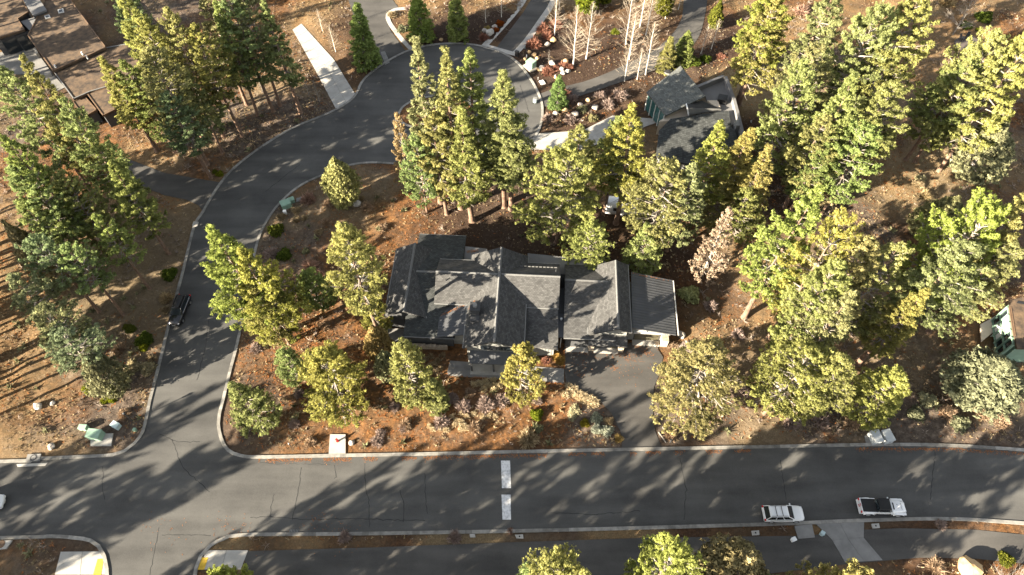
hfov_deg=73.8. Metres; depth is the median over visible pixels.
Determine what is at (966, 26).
green shrub
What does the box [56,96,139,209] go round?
ponderosa pine
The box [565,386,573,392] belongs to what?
ornamental grass
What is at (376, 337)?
juniper tree
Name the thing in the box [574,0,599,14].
yew tree
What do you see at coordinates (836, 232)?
ponderosa pine
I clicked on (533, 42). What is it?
bare shrub
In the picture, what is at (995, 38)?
ponderosa pine
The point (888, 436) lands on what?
utility box
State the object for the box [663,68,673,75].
boulder
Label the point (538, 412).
green shrub
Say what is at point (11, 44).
window
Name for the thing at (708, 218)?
young pine
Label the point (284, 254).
green shrub
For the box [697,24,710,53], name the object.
aspen tree
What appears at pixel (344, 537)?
bare shrub
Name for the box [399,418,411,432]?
bare shrub
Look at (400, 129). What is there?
dry pine
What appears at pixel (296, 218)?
straw shrub
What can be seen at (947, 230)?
ponderosa pine
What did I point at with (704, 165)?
ponderosa pine
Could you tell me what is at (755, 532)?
access lid
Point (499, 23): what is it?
shrub
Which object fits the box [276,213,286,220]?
straw shrub
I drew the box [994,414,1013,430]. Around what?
bare shrub
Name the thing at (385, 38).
asphalt driveway
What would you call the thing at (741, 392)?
bare shrub
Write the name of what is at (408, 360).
young pine
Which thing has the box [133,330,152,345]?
green shrub
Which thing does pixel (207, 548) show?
kerb
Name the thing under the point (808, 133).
ponderosa pine
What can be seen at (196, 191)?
asphalt driveway
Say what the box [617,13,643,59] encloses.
aspen tree
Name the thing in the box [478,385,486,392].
ornamental grass
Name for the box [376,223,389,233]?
bare shrub
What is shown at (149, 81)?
ponderosa pine
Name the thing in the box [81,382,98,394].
green shrub
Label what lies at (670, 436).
bare shrub
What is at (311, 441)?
bare shrub
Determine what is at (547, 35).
bare shrub
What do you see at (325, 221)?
bare shrub
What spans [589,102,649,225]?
ponderosa pine
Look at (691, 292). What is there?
sagebrush
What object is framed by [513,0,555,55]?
driveway edging
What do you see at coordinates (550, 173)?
ponderosa pine
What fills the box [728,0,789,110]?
ponderosa pine
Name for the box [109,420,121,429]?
utility box
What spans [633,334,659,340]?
garage door
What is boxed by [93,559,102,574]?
tactile pad
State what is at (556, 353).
straw shrub
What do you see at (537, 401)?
bare shrub
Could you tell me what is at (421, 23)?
spruce tree
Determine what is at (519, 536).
access lid
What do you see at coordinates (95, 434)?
utility box
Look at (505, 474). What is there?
white road marking
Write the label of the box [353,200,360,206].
boulder
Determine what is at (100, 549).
kerb
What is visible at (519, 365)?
young pine
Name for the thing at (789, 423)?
bare shrub
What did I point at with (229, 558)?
kerb ramp
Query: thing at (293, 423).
bare shrub
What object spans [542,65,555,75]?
bare shrub
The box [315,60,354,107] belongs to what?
concrete driveway
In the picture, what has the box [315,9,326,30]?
aspen tree
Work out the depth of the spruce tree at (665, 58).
122.73 m
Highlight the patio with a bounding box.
[0,48,64,90]
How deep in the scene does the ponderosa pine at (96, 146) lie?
92.02 m
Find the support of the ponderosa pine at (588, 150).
on the ground at (398, 230)
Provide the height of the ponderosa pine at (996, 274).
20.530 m
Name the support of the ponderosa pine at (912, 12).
on the ground at (398, 230)
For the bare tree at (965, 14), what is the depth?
127.95 m
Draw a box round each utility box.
[77,424,88,430]
[84,428,104,440]
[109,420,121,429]
[279,198,291,209]
[289,196,294,203]
[526,57,536,68]
[867,429,883,444]
[880,428,895,444]
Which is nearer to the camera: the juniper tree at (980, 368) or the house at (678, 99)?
the juniper tree at (980, 368)
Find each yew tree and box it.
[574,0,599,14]
[598,0,611,4]
[653,0,675,16]
[707,0,723,29]
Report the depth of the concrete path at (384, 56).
127.97 m
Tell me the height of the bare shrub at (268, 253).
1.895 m
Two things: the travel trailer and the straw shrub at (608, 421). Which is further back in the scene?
the travel trailer
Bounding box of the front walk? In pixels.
[446,361,563,383]
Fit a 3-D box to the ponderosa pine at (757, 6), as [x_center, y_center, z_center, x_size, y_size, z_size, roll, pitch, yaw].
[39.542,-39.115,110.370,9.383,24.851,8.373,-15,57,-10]
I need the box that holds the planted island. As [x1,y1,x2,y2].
[400,97,470,127]
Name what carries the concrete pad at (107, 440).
on the ground at (398, 230)
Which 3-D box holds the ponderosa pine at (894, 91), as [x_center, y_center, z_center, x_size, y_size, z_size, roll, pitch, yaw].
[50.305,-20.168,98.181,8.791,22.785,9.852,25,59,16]
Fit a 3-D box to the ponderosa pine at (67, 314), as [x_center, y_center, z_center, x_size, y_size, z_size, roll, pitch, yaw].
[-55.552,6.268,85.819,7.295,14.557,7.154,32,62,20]
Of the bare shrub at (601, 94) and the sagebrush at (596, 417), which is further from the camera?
the bare shrub at (601, 94)
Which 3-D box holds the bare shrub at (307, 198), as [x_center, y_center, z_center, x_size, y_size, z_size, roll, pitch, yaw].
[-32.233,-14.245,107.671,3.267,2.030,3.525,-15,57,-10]
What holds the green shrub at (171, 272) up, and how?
on the ground at (398, 230)
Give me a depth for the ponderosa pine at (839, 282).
76.85 m
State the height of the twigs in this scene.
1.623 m
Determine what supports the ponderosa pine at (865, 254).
on the ground at (398, 230)
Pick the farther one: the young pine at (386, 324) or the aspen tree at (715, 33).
the aspen tree at (715, 33)
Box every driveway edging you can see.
[482,0,525,45]
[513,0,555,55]
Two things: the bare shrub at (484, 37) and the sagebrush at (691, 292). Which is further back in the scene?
the bare shrub at (484, 37)
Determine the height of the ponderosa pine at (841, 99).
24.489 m
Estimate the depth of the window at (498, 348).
88.53 m
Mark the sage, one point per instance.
(29, 554)
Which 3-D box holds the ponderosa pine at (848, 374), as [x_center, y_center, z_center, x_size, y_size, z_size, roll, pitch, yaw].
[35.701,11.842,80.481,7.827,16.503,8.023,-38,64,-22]
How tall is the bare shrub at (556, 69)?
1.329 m
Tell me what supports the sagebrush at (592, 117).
on the ground at (398, 230)
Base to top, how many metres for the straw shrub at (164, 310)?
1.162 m
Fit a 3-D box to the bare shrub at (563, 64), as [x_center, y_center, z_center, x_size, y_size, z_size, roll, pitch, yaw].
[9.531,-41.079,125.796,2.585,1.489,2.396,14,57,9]
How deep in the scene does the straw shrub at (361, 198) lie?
107.54 m
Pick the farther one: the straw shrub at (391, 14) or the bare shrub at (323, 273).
the straw shrub at (391, 14)
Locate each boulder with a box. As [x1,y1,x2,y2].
[33,403,41,409]
[48,442,54,449]
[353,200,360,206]
[486,28,493,35]
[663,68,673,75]
[677,331,685,338]
[958,555,983,574]
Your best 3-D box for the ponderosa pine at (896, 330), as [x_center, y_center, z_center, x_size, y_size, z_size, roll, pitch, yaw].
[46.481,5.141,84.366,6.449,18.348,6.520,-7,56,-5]
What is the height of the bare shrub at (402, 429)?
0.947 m
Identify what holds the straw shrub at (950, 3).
on the ground at (398, 230)
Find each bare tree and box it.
[948,0,981,34]
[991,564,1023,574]
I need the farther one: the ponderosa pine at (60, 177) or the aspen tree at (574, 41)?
the aspen tree at (574, 41)
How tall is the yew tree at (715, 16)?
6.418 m
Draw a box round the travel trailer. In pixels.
[605,196,643,216]
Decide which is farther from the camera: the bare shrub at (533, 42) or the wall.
the bare shrub at (533, 42)
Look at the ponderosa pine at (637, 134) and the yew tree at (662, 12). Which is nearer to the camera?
the ponderosa pine at (637, 134)
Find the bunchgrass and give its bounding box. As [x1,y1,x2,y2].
[230,248,750,446]
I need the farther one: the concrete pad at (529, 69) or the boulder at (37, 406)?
the concrete pad at (529, 69)
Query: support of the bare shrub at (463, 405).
on the ground at (398, 230)
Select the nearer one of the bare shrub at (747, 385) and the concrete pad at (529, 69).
the bare shrub at (747, 385)
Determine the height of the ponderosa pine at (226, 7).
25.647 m
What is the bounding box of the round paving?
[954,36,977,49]
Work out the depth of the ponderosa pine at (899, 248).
79.73 m
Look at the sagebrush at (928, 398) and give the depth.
87.95 m
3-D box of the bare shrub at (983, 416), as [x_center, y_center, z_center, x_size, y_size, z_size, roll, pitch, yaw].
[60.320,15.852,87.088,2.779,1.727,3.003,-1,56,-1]
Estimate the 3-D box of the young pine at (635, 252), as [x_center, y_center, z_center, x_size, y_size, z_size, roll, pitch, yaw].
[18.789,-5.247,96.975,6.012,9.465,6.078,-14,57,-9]
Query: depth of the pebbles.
97.98 m
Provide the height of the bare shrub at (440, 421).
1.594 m
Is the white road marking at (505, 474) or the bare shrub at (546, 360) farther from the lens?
the bare shrub at (546, 360)
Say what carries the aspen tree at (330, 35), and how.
on the ground at (398, 230)
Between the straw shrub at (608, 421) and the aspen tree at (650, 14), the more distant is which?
the aspen tree at (650, 14)
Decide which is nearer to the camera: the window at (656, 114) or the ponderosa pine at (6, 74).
the ponderosa pine at (6, 74)
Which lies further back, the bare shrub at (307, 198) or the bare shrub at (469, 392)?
the bare shrub at (307, 198)
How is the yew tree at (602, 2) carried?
on the ground at (398, 230)
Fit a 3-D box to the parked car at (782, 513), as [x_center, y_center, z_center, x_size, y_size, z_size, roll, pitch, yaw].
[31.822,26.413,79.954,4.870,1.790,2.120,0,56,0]
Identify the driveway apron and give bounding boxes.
[483,44,514,54]
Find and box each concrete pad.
[90,433,113,445]
[329,434,345,453]
[522,64,536,71]
[794,524,814,538]
[864,435,882,442]
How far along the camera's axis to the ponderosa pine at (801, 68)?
98.08 m
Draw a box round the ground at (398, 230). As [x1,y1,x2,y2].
[0,0,1023,574]
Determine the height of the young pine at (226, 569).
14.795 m
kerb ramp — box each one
[55,551,104,574]
[204,550,247,569]
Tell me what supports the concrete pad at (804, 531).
on the ground at (398, 230)
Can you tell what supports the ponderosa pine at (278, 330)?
on the ground at (398, 230)
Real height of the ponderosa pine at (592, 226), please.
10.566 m
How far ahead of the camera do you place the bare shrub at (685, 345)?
92.73 m
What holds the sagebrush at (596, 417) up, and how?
on the ground at (398, 230)
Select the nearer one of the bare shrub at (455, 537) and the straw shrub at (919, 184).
the bare shrub at (455, 537)
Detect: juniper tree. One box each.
[80,353,133,399]
[319,156,362,210]
[363,325,395,361]
[373,349,395,383]
[693,532,769,574]
[905,195,966,248]
[938,345,1023,424]
[946,121,1016,185]
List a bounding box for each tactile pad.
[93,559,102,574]
[198,558,207,569]
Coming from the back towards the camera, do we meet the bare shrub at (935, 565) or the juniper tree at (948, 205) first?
the juniper tree at (948, 205)
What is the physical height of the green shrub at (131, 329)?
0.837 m
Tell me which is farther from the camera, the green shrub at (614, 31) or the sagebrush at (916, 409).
the green shrub at (614, 31)
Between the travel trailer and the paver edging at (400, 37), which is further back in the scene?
the paver edging at (400, 37)
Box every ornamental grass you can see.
[470,381,477,387]
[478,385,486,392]
[482,377,489,384]
[560,391,569,398]
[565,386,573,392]
[570,389,577,396]
[575,393,582,401]
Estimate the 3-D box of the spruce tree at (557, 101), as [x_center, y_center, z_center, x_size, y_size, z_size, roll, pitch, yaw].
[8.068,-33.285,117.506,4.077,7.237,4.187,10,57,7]
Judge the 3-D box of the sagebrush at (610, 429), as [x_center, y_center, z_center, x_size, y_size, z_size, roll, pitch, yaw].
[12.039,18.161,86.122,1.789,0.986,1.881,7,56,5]
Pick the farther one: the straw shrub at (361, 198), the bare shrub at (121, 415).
the straw shrub at (361, 198)
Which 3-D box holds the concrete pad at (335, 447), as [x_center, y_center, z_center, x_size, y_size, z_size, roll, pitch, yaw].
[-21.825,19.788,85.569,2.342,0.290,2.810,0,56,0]
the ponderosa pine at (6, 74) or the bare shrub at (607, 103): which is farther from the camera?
the bare shrub at (607, 103)
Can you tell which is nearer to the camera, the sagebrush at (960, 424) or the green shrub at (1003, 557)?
the green shrub at (1003, 557)
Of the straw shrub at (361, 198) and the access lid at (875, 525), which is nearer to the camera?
the access lid at (875, 525)
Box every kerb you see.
[0,42,1023,462]
[0,534,108,574]
[193,517,1023,574]
[398,95,474,126]
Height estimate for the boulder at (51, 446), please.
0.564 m
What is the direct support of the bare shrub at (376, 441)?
on the ground at (398, 230)
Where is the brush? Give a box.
[0,0,1023,574]
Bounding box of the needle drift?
[143,341,1023,555]
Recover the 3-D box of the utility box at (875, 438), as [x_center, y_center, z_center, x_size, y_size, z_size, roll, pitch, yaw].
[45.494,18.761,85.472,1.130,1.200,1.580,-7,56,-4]
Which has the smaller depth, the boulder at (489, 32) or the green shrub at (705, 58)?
the green shrub at (705, 58)
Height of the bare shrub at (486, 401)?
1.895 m
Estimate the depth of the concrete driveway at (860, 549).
78.42 m
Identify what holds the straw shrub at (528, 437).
on the ground at (398, 230)
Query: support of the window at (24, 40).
in the house at (62, 37)
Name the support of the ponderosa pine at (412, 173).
on the ground at (398, 230)
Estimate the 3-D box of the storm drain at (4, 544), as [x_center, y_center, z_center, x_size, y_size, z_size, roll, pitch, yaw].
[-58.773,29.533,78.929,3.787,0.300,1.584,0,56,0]
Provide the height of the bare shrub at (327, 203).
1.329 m
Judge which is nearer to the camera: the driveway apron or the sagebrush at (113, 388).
the sagebrush at (113, 388)
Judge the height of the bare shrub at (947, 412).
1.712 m
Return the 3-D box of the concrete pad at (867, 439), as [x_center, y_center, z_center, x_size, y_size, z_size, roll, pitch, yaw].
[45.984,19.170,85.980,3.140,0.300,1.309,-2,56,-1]
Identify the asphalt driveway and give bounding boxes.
[125,159,218,209]
[349,0,404,61]
[497,0,549,50]
[539,0,706,105]
[564,342,662,447]
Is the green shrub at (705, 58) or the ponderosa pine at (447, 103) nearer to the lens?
the ponderosa pine at (447, 103)
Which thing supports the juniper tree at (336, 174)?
on the ground at (398, 230)
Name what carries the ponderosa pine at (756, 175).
on the ground at (398, 230)
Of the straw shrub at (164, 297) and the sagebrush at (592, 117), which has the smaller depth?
the straw shrub at (164, 297)
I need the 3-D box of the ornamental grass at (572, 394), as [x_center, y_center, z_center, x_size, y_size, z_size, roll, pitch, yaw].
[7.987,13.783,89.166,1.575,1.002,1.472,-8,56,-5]
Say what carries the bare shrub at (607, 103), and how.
on the ground at (398, 230)
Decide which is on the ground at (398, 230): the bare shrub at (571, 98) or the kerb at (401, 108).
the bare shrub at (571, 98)
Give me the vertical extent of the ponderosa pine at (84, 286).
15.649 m
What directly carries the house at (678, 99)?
on the ground at (398, 230)
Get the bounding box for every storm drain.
[0,540,12,549]
[17,454,46,466]
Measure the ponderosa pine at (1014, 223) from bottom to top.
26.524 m
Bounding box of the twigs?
[0,0,1023,574]
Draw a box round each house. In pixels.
[0,0,142,126]
[384,234,678,375]
[644,66,744,175]
[979,297,1023,361]
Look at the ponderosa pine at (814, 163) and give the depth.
97.62 m
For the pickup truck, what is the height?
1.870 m
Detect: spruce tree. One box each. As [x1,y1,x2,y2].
[347,2,382,73]
[405,0,435,43]
[422,377,450,416]
[446,0,469,44]
[547,74,568,111]
[654,36,676,75]
[673,30,694,68]
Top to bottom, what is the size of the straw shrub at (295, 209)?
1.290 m
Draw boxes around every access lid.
[515,534,522,538]
[751,530,758,535]
[871,523,879,528]
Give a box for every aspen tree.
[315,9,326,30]
[325,24,338,51]
[480,1,490,19]
[495,0,508,16]
[547,0,565,35]
[557,4,592,64]
[576,2,604,58]
[616,0,648,44]
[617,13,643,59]
[619,43,636,81]
[630,0,656,27]
[630,47,649,79]
[632,22,664,74]
[638,0,663,34]
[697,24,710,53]
[708,19,723,48]
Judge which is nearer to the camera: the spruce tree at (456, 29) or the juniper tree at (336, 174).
the juniper tree at (336, 174)
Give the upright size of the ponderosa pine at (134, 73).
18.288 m
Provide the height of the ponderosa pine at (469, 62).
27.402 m
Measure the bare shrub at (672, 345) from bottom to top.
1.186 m
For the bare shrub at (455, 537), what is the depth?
78.95 m
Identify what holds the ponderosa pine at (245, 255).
on the ground at (398, 230)
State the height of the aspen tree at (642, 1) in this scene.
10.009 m
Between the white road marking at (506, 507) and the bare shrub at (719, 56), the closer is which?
the white road marking at (506, 507)
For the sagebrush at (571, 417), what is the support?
on the ground at (398, 230)
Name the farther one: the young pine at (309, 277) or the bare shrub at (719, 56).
the bare shrub at (719, 56)
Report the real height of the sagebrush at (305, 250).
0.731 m
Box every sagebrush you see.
[106,378,122,391]
[123,358,140,372]
[140,361,158,376]
[302,247,309,254]
[396,24,407,33]
[533,424,543,433]
[567,411,576,421]
[568,403,581,414]
[576,105,588,113]
[588,113,597,121]
[589,411,602,422]
[591,422,602,434]
[602,424,613,438]
[676,284,699,304]
[907,403,925,422]
[914,174,926,180]
[916,391,937,408]
[950,414,971,434]
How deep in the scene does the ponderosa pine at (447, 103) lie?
89.26 m
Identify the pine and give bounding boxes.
[0,65,104,207]
[0,133,112,261]
[0,219,74,291]
[3,164,101,270]
[5,272,77,327]
[13,233,100,313]
[14,195,92,282]
[18,53,117,190]
[29,299,98,364]
[39,320,119,375]
[51,169,131,263]
[53,239,124,315]
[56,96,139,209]
[84,131,162,236]
[91,213,151,289]
[97,55,159,152]
[107,159,171,254]
[111,0,157,43]
[116,59,177,153]
[117,0,181,90]
[130,16,203,137]
[138,46,212,166]
[153,90,212,178]
[157,6,229,138]
[183,71,227,152]
[184,22,244,137]
[198,0,252,105]
[199,223,284,330]
[206,563,253,574]
[212,0,263,115]
[212,0,275,112]
[227,381,282,438]
[228,0,281,106]
[230,276,299,347]
[235,247,313,345]
[259,0,305,113]
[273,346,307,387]
[295,266,337,312]
[296,339,369,428]
[321,221,388,326]
[360,291,393,330]
[387,337,442,410]
[391,111,421,187]
[398,132,441,212]
[406,35,448,204]
[414,110,461,215]
[430,45,482,210]
[446,104,494,223]
[447,47,495,191]
[479,69,535,208]
[490,110,537,211]
[500,340,546,408]
[510,139,601,249]
[516,561,544,574]
[518,542,591,574]
[556,123,597,224]
[561,215,614,269]
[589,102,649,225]
[592,115,644,215]
[620,153,690,247]
[620,221,663,275]
[621,531,707,574]
[647,335,746,440]
[654,161,707,251]
[685,119,730,223]
[687,206,733,286]
[694,178,735,231]
[707,127,756,220]
[716,185,767,244]
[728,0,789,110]
[731,0,794,102]
[733,144,773,218]
[735,184,826,319]
[745,334,839,425]
[747,58,824,174]
[758,40,835,160]
[761,205,865,339]
[765,257,852,357]
[775,0,843,119]
[777,114,839,208]
[778,345,858,417]
[782,288,857,371]
[783,142,830,215]
[784,557,873,574]
[785,232,880,327]
[790,71,861,201]
[802,0,900,126]
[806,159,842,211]
[812,117,883,214]
[831,79,910,199]
[836,364,911,432]
[837,240,915,340]
[847,0,940,130]
[854,287,932,366]
[881,237,993,347]
[890,186,1011,319]
[902,25,1009,162]
[903,57,983,161]
[916,193,1023,310]
[925,237,1023,333]
[927,31,1023,172]
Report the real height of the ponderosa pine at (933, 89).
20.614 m
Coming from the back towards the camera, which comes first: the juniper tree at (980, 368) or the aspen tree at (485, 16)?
the aspen tree at (485, 16)
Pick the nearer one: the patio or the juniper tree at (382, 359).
the juniper tree at (382, 359)
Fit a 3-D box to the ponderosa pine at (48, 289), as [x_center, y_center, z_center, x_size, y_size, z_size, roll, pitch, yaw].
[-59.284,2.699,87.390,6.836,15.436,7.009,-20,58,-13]
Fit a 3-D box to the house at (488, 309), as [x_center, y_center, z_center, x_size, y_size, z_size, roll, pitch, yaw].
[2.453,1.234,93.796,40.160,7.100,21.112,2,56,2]
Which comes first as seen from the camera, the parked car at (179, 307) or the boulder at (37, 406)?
the boulder at (37, 406)
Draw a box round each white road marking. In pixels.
[501,461,510,487]
[502,495,510,519]
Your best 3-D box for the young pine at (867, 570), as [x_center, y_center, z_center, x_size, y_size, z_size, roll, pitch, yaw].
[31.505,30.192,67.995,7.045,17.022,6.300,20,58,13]
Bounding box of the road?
[0,44,1023,574]
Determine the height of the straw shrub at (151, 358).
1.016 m
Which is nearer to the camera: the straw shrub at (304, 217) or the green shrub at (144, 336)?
the green shrub at (144, 336)
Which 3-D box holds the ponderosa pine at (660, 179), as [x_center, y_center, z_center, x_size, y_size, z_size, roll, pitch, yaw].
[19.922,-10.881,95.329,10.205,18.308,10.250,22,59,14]
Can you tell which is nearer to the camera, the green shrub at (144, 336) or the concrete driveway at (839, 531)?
the concrete driveway at (839, 531)
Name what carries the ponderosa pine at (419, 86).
on the ground at (398, 230)
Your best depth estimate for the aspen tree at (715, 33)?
126.56 m
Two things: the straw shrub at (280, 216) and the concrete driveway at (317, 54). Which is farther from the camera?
the concrete driveway at (317, 54)
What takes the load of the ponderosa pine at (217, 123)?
on the ground at (398, 230)
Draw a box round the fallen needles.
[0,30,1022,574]
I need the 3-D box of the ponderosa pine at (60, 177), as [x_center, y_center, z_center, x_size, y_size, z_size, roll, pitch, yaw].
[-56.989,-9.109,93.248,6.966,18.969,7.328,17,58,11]
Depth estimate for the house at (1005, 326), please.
90.70 m
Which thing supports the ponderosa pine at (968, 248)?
on the ground at (398, 230)
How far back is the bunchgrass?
88.52 m
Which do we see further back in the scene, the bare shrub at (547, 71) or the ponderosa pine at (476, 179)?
the bare shrub at (547, 71)
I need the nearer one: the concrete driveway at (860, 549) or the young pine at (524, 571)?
the young pine at (524, 571)
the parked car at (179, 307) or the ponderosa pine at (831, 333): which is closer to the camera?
the ponderosa pine at (831, 333)
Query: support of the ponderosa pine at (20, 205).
on the ground at (398, 230)
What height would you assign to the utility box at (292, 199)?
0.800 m
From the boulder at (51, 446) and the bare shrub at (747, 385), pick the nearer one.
the boulder at (51, 446)
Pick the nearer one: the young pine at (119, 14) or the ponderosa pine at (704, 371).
the ponderosa pine at (704, 371)
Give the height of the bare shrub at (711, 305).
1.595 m
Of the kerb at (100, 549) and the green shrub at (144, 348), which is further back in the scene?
the green shrub at (144, 348)
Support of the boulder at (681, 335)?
on the ground at (398, 230)
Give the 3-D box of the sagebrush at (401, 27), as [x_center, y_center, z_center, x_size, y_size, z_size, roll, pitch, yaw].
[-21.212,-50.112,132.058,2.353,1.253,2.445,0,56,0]
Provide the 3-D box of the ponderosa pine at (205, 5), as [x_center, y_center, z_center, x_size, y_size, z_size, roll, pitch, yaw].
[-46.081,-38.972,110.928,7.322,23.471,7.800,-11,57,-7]
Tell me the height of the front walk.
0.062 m
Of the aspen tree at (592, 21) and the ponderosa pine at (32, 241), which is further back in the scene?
the aspen tree at (592, 21)
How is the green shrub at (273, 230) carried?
on the ground at (398, 230)
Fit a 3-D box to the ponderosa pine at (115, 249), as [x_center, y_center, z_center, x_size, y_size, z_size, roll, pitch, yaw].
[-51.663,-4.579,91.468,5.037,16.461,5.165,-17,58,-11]
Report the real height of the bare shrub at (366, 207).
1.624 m
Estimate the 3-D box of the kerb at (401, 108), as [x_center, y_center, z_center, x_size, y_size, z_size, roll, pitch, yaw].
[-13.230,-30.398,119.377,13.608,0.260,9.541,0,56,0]
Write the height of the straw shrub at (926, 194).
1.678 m
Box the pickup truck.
[856,497,906,516]
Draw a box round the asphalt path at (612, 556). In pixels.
[245,528,1023,574]
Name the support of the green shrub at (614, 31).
on the ground at (398, 230)
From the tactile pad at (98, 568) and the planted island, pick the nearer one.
the tactile pad at (98, 568)
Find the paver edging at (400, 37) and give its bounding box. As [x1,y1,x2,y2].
[386,7,411,48]
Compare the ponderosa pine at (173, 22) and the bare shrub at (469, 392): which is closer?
the bare shrub at (469, 392)
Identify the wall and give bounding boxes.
[991,306,1014,354]
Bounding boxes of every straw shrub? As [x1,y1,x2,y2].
[146,353,156,361]
[158,304,169,315]
[159,291,174,303]
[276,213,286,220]
[290,206,302,215]
[292,215,301,222]
[300,215,307,221]
[356,195,364,201]
[387,10,397,18]
[517,426,539,449]
[552,350,559,356]
[553,355,564,365]
[603,417,614,425]
[614,433,624,443]
[911,179,925,189]
[919,189,934,200]
[937,0,957,8]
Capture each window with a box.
[1,36,22,54]
[16,31,34,50]
[480,346,510,350]
[644,95,664,125]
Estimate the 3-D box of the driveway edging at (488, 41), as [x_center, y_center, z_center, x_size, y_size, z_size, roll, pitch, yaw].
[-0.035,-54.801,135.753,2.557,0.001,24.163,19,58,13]
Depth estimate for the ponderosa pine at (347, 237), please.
78.86 m
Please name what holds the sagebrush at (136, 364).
on the ground at (398, 230)
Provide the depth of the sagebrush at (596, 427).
86.25 m
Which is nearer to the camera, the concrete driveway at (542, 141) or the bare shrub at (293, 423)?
the bare shrub at (293, 423)
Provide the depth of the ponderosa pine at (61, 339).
82.44 m
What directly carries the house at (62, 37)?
on the ground at (398, 230)
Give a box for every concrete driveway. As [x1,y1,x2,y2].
[293,24,333,68]
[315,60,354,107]
[531,131,581,149]
[585,116,654,144]
[816,522,863,539]
[832,538,881,562]
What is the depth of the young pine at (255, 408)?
82.52 m
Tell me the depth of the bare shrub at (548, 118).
118.03 m
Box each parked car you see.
[0,494,6,508]
[168,294,191,325]
[761,503,803,522]
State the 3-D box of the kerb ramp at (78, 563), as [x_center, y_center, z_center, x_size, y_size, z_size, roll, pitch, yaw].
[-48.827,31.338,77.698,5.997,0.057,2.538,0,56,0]
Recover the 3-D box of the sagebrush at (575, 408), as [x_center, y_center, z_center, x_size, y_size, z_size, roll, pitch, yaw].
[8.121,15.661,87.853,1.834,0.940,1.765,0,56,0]
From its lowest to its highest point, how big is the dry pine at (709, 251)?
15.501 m
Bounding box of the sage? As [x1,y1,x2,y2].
[3,0,1023,558]
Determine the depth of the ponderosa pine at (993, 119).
98.65 m
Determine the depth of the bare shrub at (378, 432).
85.84 m
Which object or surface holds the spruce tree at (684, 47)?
on the ground at (398, 230)
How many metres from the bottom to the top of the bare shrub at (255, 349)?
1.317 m
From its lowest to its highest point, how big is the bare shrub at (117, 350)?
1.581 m
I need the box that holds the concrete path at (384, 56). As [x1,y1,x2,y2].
[381,51,389,64]
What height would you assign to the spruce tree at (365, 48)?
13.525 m
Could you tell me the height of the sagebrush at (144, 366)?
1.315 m
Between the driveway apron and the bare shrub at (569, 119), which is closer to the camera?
the bare shrub at (569, 119)
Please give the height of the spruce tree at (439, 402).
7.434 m
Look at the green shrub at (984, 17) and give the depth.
133.51 m
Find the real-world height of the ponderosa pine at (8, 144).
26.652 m
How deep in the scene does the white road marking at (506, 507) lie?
81.19 m
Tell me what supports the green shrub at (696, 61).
on the ground at (398, 230)
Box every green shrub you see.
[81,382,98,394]
[99,396,108,404]
[105,392,116,402]
[125,324,136,333]
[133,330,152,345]
[137,343,148,351]
[159,267,177,281]
[215,170,223,176]
[267,223,283,237]
[276,246,291,260]
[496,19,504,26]
[529,408,543,421]
[579,418,590,427]
[611,28,619,34]
[689,55,701,66]
[699,54,712,63]
[960,20,972,29]
[974,10,992,24]
[997,550,1015,568]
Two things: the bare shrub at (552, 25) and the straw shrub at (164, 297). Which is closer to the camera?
the straw shrub at (164, 297)
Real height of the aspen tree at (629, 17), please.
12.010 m
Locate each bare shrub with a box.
[110,341,128,356]
[117,407,131,421]
[247,342,261,353]
[262,247,279,260]
[287,417,300,428]
[292,388,304,400]
[299,190,316,205]
[301,258,320,270]
[304,434,317,448]
[314,268,327,280]
[317,320,330,331]
[321,217,332,227]
[323,199,332,208]
[337,530,352,543]
[360,201,373,213]
[369,434,383,448]
[374,428,385,436]
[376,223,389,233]
[388,401,399,412]
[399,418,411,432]
[399,425,406,432]
[432,412,450,429]
[446,528,461,545]
[448,390,458,404]
[453,398,471,413]
[464,386,476,397]
[466,421,481,436]
[475,395,494,412]
[478,32,489,40]
[493,392,509,408]
[524,36,541,48]
[532,396,542,404]
[536,23,551,33]
[540,31,553,40]
[541,112,553,121]
[541,356,551,364]
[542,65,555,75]
[547,19,564,30]
[552,64,559,71]
[558,61,568,68]
[563,113,577,125]
[567,94,578,102]
[593,90,605,98]
[600,98,614,110]
[612,90,628,101]
[663,428,678,442]
[666,341,678,351]
[678,340,691,354]
[702,298,718,312]
[716,52,724,58]
[730,328,745,341]
[733,385,749,400]
[740,373,757,390]
[783,415,801,430]
[791,3,808,16]
[812,412,830,430]
[842,416,860,430]
[921,554,945,574]
[933,518,947,532]
[937,405,958,423]
[973,407,992,423]
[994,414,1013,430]
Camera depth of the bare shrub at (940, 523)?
79.85 m
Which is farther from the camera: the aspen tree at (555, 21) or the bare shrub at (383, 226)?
the aspen tree at (555, 21)
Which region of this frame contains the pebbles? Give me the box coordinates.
[3,47,1021,574]
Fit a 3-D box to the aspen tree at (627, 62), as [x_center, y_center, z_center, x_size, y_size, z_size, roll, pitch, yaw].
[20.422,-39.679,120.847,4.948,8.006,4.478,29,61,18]
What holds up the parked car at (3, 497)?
on the road
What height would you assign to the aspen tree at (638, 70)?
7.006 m
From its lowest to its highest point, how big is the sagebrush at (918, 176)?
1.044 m

